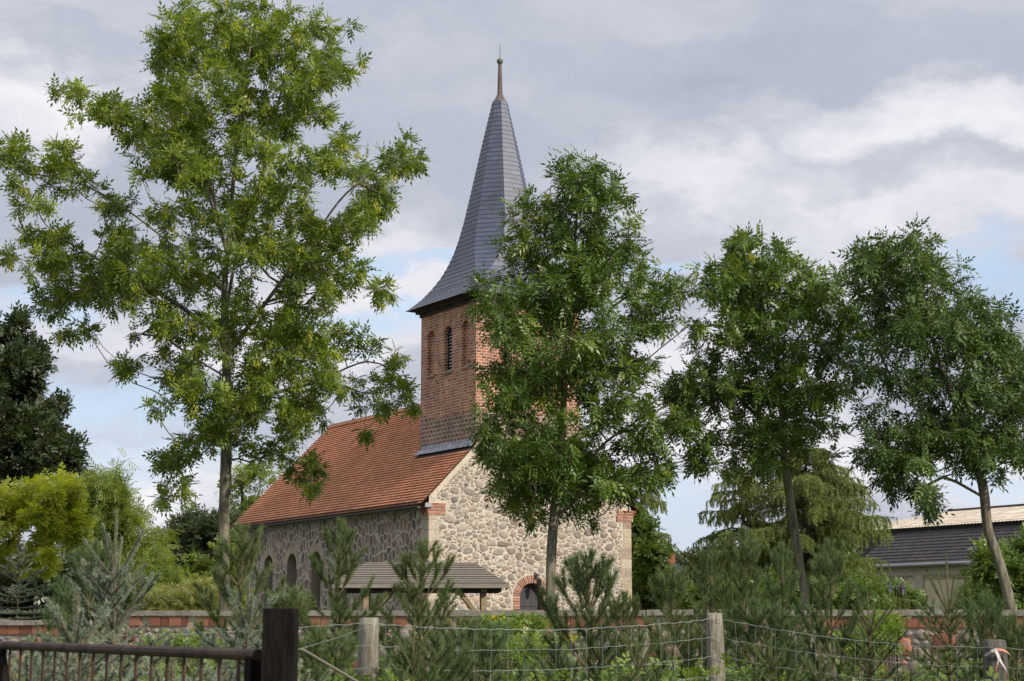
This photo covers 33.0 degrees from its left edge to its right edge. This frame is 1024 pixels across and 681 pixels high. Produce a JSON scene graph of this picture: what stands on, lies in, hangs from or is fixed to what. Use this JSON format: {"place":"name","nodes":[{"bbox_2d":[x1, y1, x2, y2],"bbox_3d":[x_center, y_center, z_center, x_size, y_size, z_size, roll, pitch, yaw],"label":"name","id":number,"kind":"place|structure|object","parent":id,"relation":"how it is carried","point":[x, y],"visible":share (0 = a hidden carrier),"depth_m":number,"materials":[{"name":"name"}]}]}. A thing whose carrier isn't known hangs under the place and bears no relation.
{"place":"outdoors","nodes":[
{"label":"outdoors","id":0,"kind":"place"},
{"bbox_2d":[0,0,1023,619],"label":"sky","id":1,"kind":"structure","parent":0,"point":[825,124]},
{"bbox_2d":[565,632,577,677],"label":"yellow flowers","id":2,"kind":"object","parent":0,"point":[574,646],"visible":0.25,"depth_m":21.16,"materials":[{"name":"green plant"}]},
{"bbox_2d":[668,552,674,576],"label":"house","id":3,"kind":"structure","parent":0,"point":[672,560],"depth_m":130.15,"materials":[{"name":"red tile"}]},
{"bbox_3d":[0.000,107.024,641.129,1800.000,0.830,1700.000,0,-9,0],"label":"ground","id":4,"kind":"structure","parent":0,"visible":0},
{"bbox_2d":[7,635,62,680],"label":"blue spruce","id":5,"kind":"object","parent":4,"relation":"on","point":[26,667],"visible":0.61,"depth_m":9.43,"materials":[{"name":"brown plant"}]},
{"bbox_2d":[0,544,85,619],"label":"grey blue spruce","id":6,"kind":"object","parent":4,"relation":"on","point":[16,592],"visible":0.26,"depth_m":33.59,"materials":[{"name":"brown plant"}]},
{"bbox_2d":[0,300,94,536],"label":"dark tree","id":7,"kind":"object","parent":4,"relation":"on","point":[36,437],"visible":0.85,"depth_m":44.41,"materials":[{"name":"green plant"}]},
{"bbox_2d":[0,461,96,580],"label":"yellow maple","id":8,"kind":"object","parent":4,"relation":"on","point":[53,513],"visible":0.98,"depth_m":37.32,"materials":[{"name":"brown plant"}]},
{"bbox_2d":[22,574,82,679],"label":"young pine","id":9,"kind":"object","parent":4,"relation":"on","point":[60,584],"visible":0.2,"depth_m":15.76,"materials":[{"name":"green plant"}]},
{"bbox_2d":[0,550,131,619],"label":"dark hedge","id":10,"kind":"object","parent":4,"relation":"on","point":[40,597],"visible":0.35,"depth_m":42.09,"materials":[{"name":"green plant"}]},
{"bbox_2d":[34,537,130,680],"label":"young pine","id":11,"kind":"object","parent":4,"relation":"on","point":[89,556],"visible":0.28,"depth_m":14.77,"materials":[{"name":"green plant"}]},
{"bbox_2d":[51,653,119,680],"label":"blue spruce","id":12,"kind":"object","parent":4,"relation":"on","point":[112,674],"visible":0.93,"depth_m":9.03,"materials":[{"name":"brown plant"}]},
{"bbox_2d":[7,587,165,680],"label":"blue spruce","id":13,"kind":"object","parent":4,"relation":"on","point":[78,624],"visible":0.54,"depth_m":10.35,"materials":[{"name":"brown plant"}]},
{"bbox_2d":[37,509,191,680],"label":"blue spruce","id":14,"kind":"object","parent":4,"relation":"on","point":[115,577],"visible":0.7,"depth_m":11.34,"materials":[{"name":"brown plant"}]},
{"bbox_2d":[54,448,182,572],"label":"light green tree","id":15,"kind":"object","parent":4,"relation":"on","point":[109,491],"visible":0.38,"depth_m":50.92,"materials":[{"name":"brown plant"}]},
{"bbox_2d":[116,536,189,616],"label":"willow bush","id":16,"kind":"object","parent":4,"relation":"on","point":[170,575],"visible":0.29,"depth_m":46.40,"materials":[{"name":"green plant"}]},
{"bbox_2d":[130,626,229,677],"bbox_3d":[-4.364,4.488,22.611,1.471,1.514,1.834,7,-11,-35],"label":"weed clump","id":17,"kind":"object","parent":4,"relation":"on","point":[180,641],"visible":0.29,"depth_m":22.51,"materials":[{"name":"green plant"}]},
{"bbox_2d":[140,656,224,680],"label":"blue spruce","id":18,"kind":"object","parent":4,"relation":"on","point":[156,672],"visible":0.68,"depth_m":9.23,"materials":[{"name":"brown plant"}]},
{"bbox_2d":[137,572,235,610],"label":"pale bush","id":19,"kind":"object","parent":4,"relation":"on","point":[185,597],"visible":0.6,"depth_m":43.05,"materials":[{"name":"green plant"}]},
{"bbox_2d":[155,498,242,585],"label":"distant oak","id":20,"kind":"object","parent":4,"relation":"on","point":[198,527],"visible":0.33,"depth_m":83.15,"materials":[{"name":"green plant"}]},
{"bbox_2d":[172,660,243,680],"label":"blue spruce","id":21,"kind":"object","parent":4,"relation":"on","point":[226,670],"visible":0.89,"depth_m":8.64,"materials":[{"name":"plant"}]},
{"bbox_2d":[0,0,430,610],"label":"ash tree","id":22,"kind":"object","parent":4,"relation":"on","point":[184,158],"visible":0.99,"depth_m":32.86,"materials":[{"name":"green plant"}]},
{"bbox_2d":[178,527,256,610],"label":"hedge","id":23,"kind":"object","parent":4,"relation":"on","point":[201,567],"visible":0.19,"depth_m":59.50,"materials":[{"name":"green plant"}]},
{"bbox_2d":[177,520,298,679],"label":"young pine","id":24,"kind":"object","parent":4,"relation":"on","point":[253,551],"visible":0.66,"depth_m":15.72,"materials":[{"name":"green plant"}]},
{"bbox_2d":[164,576,313,680],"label":"blue spruce","id":25,"kind":"object","parent":4,"relation":"on","point":[241,643],"visible":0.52,"depth_m":9.84,"materials":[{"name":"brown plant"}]},
{"bbox_2d":[205,454,283,516],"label":"golden tree","id":26,"kind":"object","parent":4,"relation":"on","point":[243,480],"visible":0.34,"depth_m":91.47,"materials":[{"name":"green plant"}]},
{"bbox_2d":[261,608,298,680],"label":"gate post","id":27,"kind":"object","parent":4,"relation":"on","point":[279,655],"visible":1,"depth_m":5.96,"materials":[{"name":"brown wood"}]},
{"bbox_2d":[0,641,261,680],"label":"iron gate","id":28,"kind":"structure","parent":27,"relation":"attached to","point":[251,658],"depth_m":7.00,"materials":[{"name":"black metal"}]},
{"bbox_2d":[251,584,331,680],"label":"young pine","id":29,"kind":"object","parent":4,"relation":"on","point":[301,604],"visible":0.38,"depth_m":14.25,"materials":[{"name":"green plant"}]},
{"bbox_2d":[298,658,334,680],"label":"blue spruce","id":30,"kind":"object","parent":4,"relation":"on","point":[307,674],"visible":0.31,"depth_m":9.01,"materials":[{"name":"plant"}]},
{"bbox_2d":[298,624,377,680],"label":"young pine","id":31,"kind":"object","parent":4,"relation":"on","point":[341,660],"visible":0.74,"depth_m":11.73,"materials":[{"name":"green plant"}]},
{"bbox_2d":[294,516,395,676],"bbox_3d":[-1.686,2.988,16.749,1.262,2.602,1.341,-2,-10,14],"label":"young pine","id":32,"kind":"object","parent":4,"relation":"on","point":[337,603],"visible":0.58,"depth_m":16.79,"materials":[{"name":"green plant"}]},
{"bbox_2d":[356,617,378,680],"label":"fence post","id":33,"kind":"object","parent":4,"relation":"on","point":[367,652],"visible":0.95,"depth_m":12.25,"materials":[{"name":"grey wood"}]},
{"bbox_2d":[0,618,1023,680],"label":"wire fence","id":34,"kind":"object","parent":33,"relation":"attached to","point":[602,647],"visible":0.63,"depth_m":13.60,"materials":[{"name":"grey metal"}]},
{"bbox_2d":[379,617,448,680],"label":"green spruce","id":35,"kind":"object","parent":4,"relation":"on","point":[434,675],"visible":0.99,"depth_m":11.29,"materials":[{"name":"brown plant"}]},
{"bbox_2d":[331,562,508,609],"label":"wooden shelter","id":36,"kind":"object","parent":4,"relation":"on","point":[473,578],"visible":0.5,"depth_m":43.89,"materials":[{"name":"grey wood"}]},
{"bbox_2d":[374,536,486,680],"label":"young pine","id":37,"kind":"object","parent":4,"relation":"on","point":[411,594],"visible":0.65,"depth_m":14.80,"materials":[{"name":"green plant"}]},
{"bbox_2d":[386,633,479,680],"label":"young pine","id":38,"kind":"object","parent":4,"relation":"on","point":[436,649],"visible":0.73,"depth_m":11.91,"materials":[{"name":"green plant"}]},
{"bbox_2d":[230,58,640,609],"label":"village church","id":39,"kind":"structure","parent":4,"relation":"on","point":[403,484],"depth_m":60.02,"materials":[{"name":"stone"}]},
{"bbox_2d":[261,548,275,566],"label":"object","id":40,"kind":"structure","parent":39,"relation":"in","point":[268,552],"depth_m":67.24,"materials":[{"name":"beige stone"}]},
{"bbox_2d":[284,546,299,564],"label":"arch","id":41,"kind":"structure","parent":39,"relation":"in","point":[292,549],"depth_m":65.36,"materials":[{"name":"beige stone"}]},
{"bbox_2d":[308,543,324,563],"label":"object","id":42,"kind":"structure","parent":39,"relation":"in","point":[317,547],"depth_m":63.42,"materials":[{"name":"beige stone"}]},
{"bbox_2d":[520,583,539,609],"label":"door","id":43,"kind":"structure","parent":39,"relation":"in","point":[528,592],"depth_m":58.15,"materials":[{"name":"grey wood"}]},
{"bbox_2d":[435,613,533,680],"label":"young pine","id":44,"kind":"object","parent":4,"relation":"on","point":[485,657],"visible":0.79,"depth_m":13.68,"materials":[{"name":"green plant"}]},
{"bbox_2d":[450,609,530,678],"bbox_3d":[-0.209,4.221,21.649,1.128,1.727,1.622,-4,-10,22],"label":"weed clump","id":45,"kind":"object","parent":4,"relation":"on","point":[505,618],"visible":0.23,"depth_m":21.54,"materials":[{"name":"green plant"}]},
{"bbox_2d":[0,609,1023,680],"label":"churchyard wall","id":46,"kind":"structure","parent":4,"relation":"on","point":[159,621],"depth_m":26.38,"materials":[{"name":"brick"}]},
{"bbox_2d":[12,644,1022,680],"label":"undergrowth","id":47,"kind":"object","parent":4,"relation":"on","point":[669,673],"visible":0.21,"depth_m":15.43,"materials":[{"name":"green plant"}]},
{"bbox_2d":[300,647,357,680],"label":"leaning pole","id":48,"kind":"object","parent":47,"relation":"on","point":[329,665],"visible":0.98,"depth_m":9.72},
{"bbox_2d":[488,609,570,679],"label":"weed clump","id":49,"kind":"object","parent":4,"relation":"on","point":[537,625],"visible":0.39,"depth_m":22.08,"materials":[{"name":"green plant"}]},
{"bbox_2d":[490,629,581,680],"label":"weed clump","id":50,"kind":"object","parent":4,"relation":"on","point":[516,642],"visible":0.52,"depth_m":20.49,"materials":[{"name":"green plant"}]},
{"bbox_2d":[460,144,716,609],"bbox_3d":[1.361,1.343,30.159,4.592,10.195,4.290,0,-9,0],"label":"ash tree","id":51,"kind":"object","parent":4,"relation":"on","point":[569,472],"visible":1,"depth_m":29.84,"materials":[{"name":"green plant"}]},
{"bbox_2d":[521,546,670,680],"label":"young pine","id":52,"kind":"object","parent":4,"relation":"on","point":[579,579],"visible":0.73,"depth_m":17.67,"materials":[{"name":"green plant"}]},
{"bbox_2d":[586,588,659,680],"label":"young pine","id":53,"kind":"object","parent":4,"relation":"on","point":[616,606],"visible":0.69,"depth_m":16.77,"materials":[{"name":"green plant"}]},
{"bbox_2d":[605,621,669,680],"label":"green spruce","id":54,"kind":"object","parent":4,"relation":"on","point":[638,665],"visible":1,"depth_m":11.77,"materials":[{"name":"green plant"}]},
{"bbox_2d":[629,464,677,606],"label":"larch tree","id":55,"kind":"object","parent":4,"relation":"on","point":[653,503],"visible":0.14,"depth_m":71.57,"materials":[{"name":"green plant"}]},
{"bbox_2d":[631,502,679,609],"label":"dark shrub","id":56,"kind":"object","parent":4,"relation":"on","point":[649,553],"visible":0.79,"depth_m":67.01,"materials":[{"name":"green plant"}]},
{"bbox_2d":[634,563,707,680],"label":"young pine","id":57,"kind":"object","parent":4,"relation":"on","point":[658,576],"visible":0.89,"depth_m":15.77,"materials":[{"name":"green plant"}]},
{"bbox_2d":[664,547,689,562],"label":"tree","id":58,"kind":"object","parent":4,"relation":"on","point":[681,553],"visible":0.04,"depth_m":148.61,"materials":[{"name":"plant"}]},
{"bbox_2d":[675,540,739,587],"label":"dark yew","id":59,"kind":"object","parent":4,"relation":"on","point":[686,560],"visible":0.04,"depth_m":72.80,"materials":[{"name":"green plant"}]},
{"bbox_2d":[669,539,749,680],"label":"young pine","id":60,"kind":"object","parent":4,"relation":"on","point":[711,567],"visible":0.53,"depth_m":17.30,"materials":[{"name":"green plant"}]},
{"bbox_2d":[706,612,725,680],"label":"fence post","id":61,"kind":"object","parent":4,"relation":"on","point":[714,628],"visible":0.91,"depth_m":14.32,"materials":[{"name":"grey wood"}]},
{"bbox_2d":[685,466,780,585],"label":"larch tree","id":62,"kind":"object","parent":4,"relation":"on","point":[725,516],"visible":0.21,"depth_m":63.60,"materials":[{"name":"green plant"}]},
{"bbox_2d":[699,523,785,680],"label":"young pine","id":63,"kind":"object","parent":4,"relation":"on","point":[752,556],"visible":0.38,"depth_m":17.77,"materials":[{"name":"green plant"}]},
{"bbox_2d":[692,596,818,680],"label":"shrub","id":64,"kind":"object","parent":4,"relation":"on","point":[775,618],"visible":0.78,"depth_m":15.17,"materials":[{"name":"green plant"}]},
{"bbox_2d":[646,220,887,609],"bbox_3d":[4.652,2.142,31.071,4.548,8.841,4.049,0,-9,0],"label":"ash tree","id":65,"kind":"object","parent":4,"relation":"on","point":[747,317],"visible":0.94,"depth_m":30.78,"materials":[{"name":"green plant"}]},
{"bbox_2d":[733,631,809,680],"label":"green spruce","id":66,"kind":"object","parent":4,"relation":"on","point":[770,668],"visible":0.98,"depth_m":13.74,"materials":[{"name":"green plant"}]},
{"bbox_2d":[661,566,895,609],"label":"green hedge","id":67,"kind":"object","parent":4,"relation":"on","point":[874,588],"visible":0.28,"depth_m":58.13,"materials":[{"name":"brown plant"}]},
{"bbox_2d":[744,540,824,679],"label":"young pine","id":68,"kind":"object","parent":4,"relation":"on","point":[786,576],"visible":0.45,"depth_m":16.81,"materials":[{"name":"green plant"}]},
{"bbox_2d":[789,643,844,680],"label":"green spruce","id":69,"kind":"object","parent":4,"relation":"on","point":[820,678],"visible":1,"depth_m":12.75,"materials":[{"name":"green plant"}]},
{"bbox_2d":[717,447,920,609],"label":"larch tree","id":70,"kind":"object","parent":4,"relation":"on","point":[828,517],"visible":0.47,"depth_m":61.12,"materials":[{"name":"green plant"}]},
{"bbox_2d":[789,537,877,680],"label":"young pine","id":71,"kind":"object","parent":4,"relation":"on","point":[834,566],"visible":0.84,"depth_m":15.74,"materials":[{"name":"green plant"}]},
{"bbox_2d":[800,470,878,575],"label":"ivy covered tree","id":72,"kind":"object","parent":4,"relation":"on","point":[853,552],"depth_m":65.31,"materials":[{"name":"green plant"}]},
{"bbox_2d":[817,622,895,679],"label":"weed clump","id":73,"kind":"object","parent":4,"relation":"on","point":[848,648],"visible":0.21,"depth_m":20.51,"materials":[{"name":"green plant"}]},
{"bbox_2d":[825,589,927,680],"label":"green spruce","id":74,"kind":"object","parent":4,"relation":"on","point":[870,630],"visible":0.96,"depth_m":15.24,"materials":[{"name":"green plant"}]},
{"bbox_2d":[863,608,910,679],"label":"weed clump","id":75,"kind":"object","parent":4,"relation":"on","point":[893,619],"visible":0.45,"depth_m":21.01,"materials":[{"name":"green plant"}]},
{"bbox_2d":[886,581,906,609],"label":"lamp post","id":76,"kind":"object","parent":4,"relation":"on","point":[902,587],"visible":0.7,"depth_m":67.26,"materials":[{"name":"metal"}]},
{"bbox_2d":[869,571,929,609],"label":"lit shrub","id":77,"kind":"object","parent":4,"relation":"on","point":[910,593],"visible":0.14,"depth_m":68.66,"materials":[{"name":"green plant"}]},
{"bbox_2d":[831,214,1023,609],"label":"ash tree","id":78,"kind":"object","parent":4,"relation":"on","point":[967,437],"visible":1,"depth_m":28.76,"materials":[{"name":"green plant"}]},
{"bbox_2d":[855,504,1023,608],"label":"long barn","id":79,"kind":"structure","parent":4,"relation":"on","point":[917,551],"depth_m":91.36,"materials":[{"name":"plaster"},{"name":"dark roof tiles"},{"name":"corrugated fibre cement"}]},
{"bbox_2d":[905,553,983,680],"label":"young pine","id":80,"kind":"object","parent":4,"relation":"on","point":[950,670],"visible":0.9,"depth_m":14.75,"materials":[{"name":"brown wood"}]},
{"bbox_2d":[945,566,997,609],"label":"barn hedge","id":81,"kind":"object","parent":4,"relation":"on","point":[970,591],"visible":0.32,"depth_m":53.76,"materials":[{"name":"green plant"}]},
{"bbox_2d":[946,591,1023,680],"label":"shrub","id":82,"kind":"object","parent":4,"relation":"on","point":[993,614],"visible":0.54,"depth_m":15.75,"materials":[{"name":"green plant"}]},
{"bbox_2d":[956,521,1023,609],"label":"hazel bush","id":83,"kind":"object","parent":4,"relation":"on","point":[982,566],"visible":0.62,"depth_m":49.14,"materials":[{"name":"green plant"}]},
{"bbox_2d":[982,639,1008,680],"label":"fence post","id":84,"kind":"object","parent":4,"relation":"on","point":[991,659],"visible":0.85,"depth_m":14.00,"materials":[{"name":"grey wood"}]},
{"bbox_2d":[984,648,1011,680],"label":"barrier ribbon","id":85,"kind":"object","parent":84,"relation":"attached to","point":[995,650],"visible":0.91,"depth_m":13.94,"materials":[{"name":"white plastic"}]},
{"bbox_2d":[990,608,1023,680],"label":"shrub","id":86,"kind":"object","parent":4,"relation":"on","point":[1014,638],"visible":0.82,"depth_m":15.32,"materials":[{"name":"green plant"}]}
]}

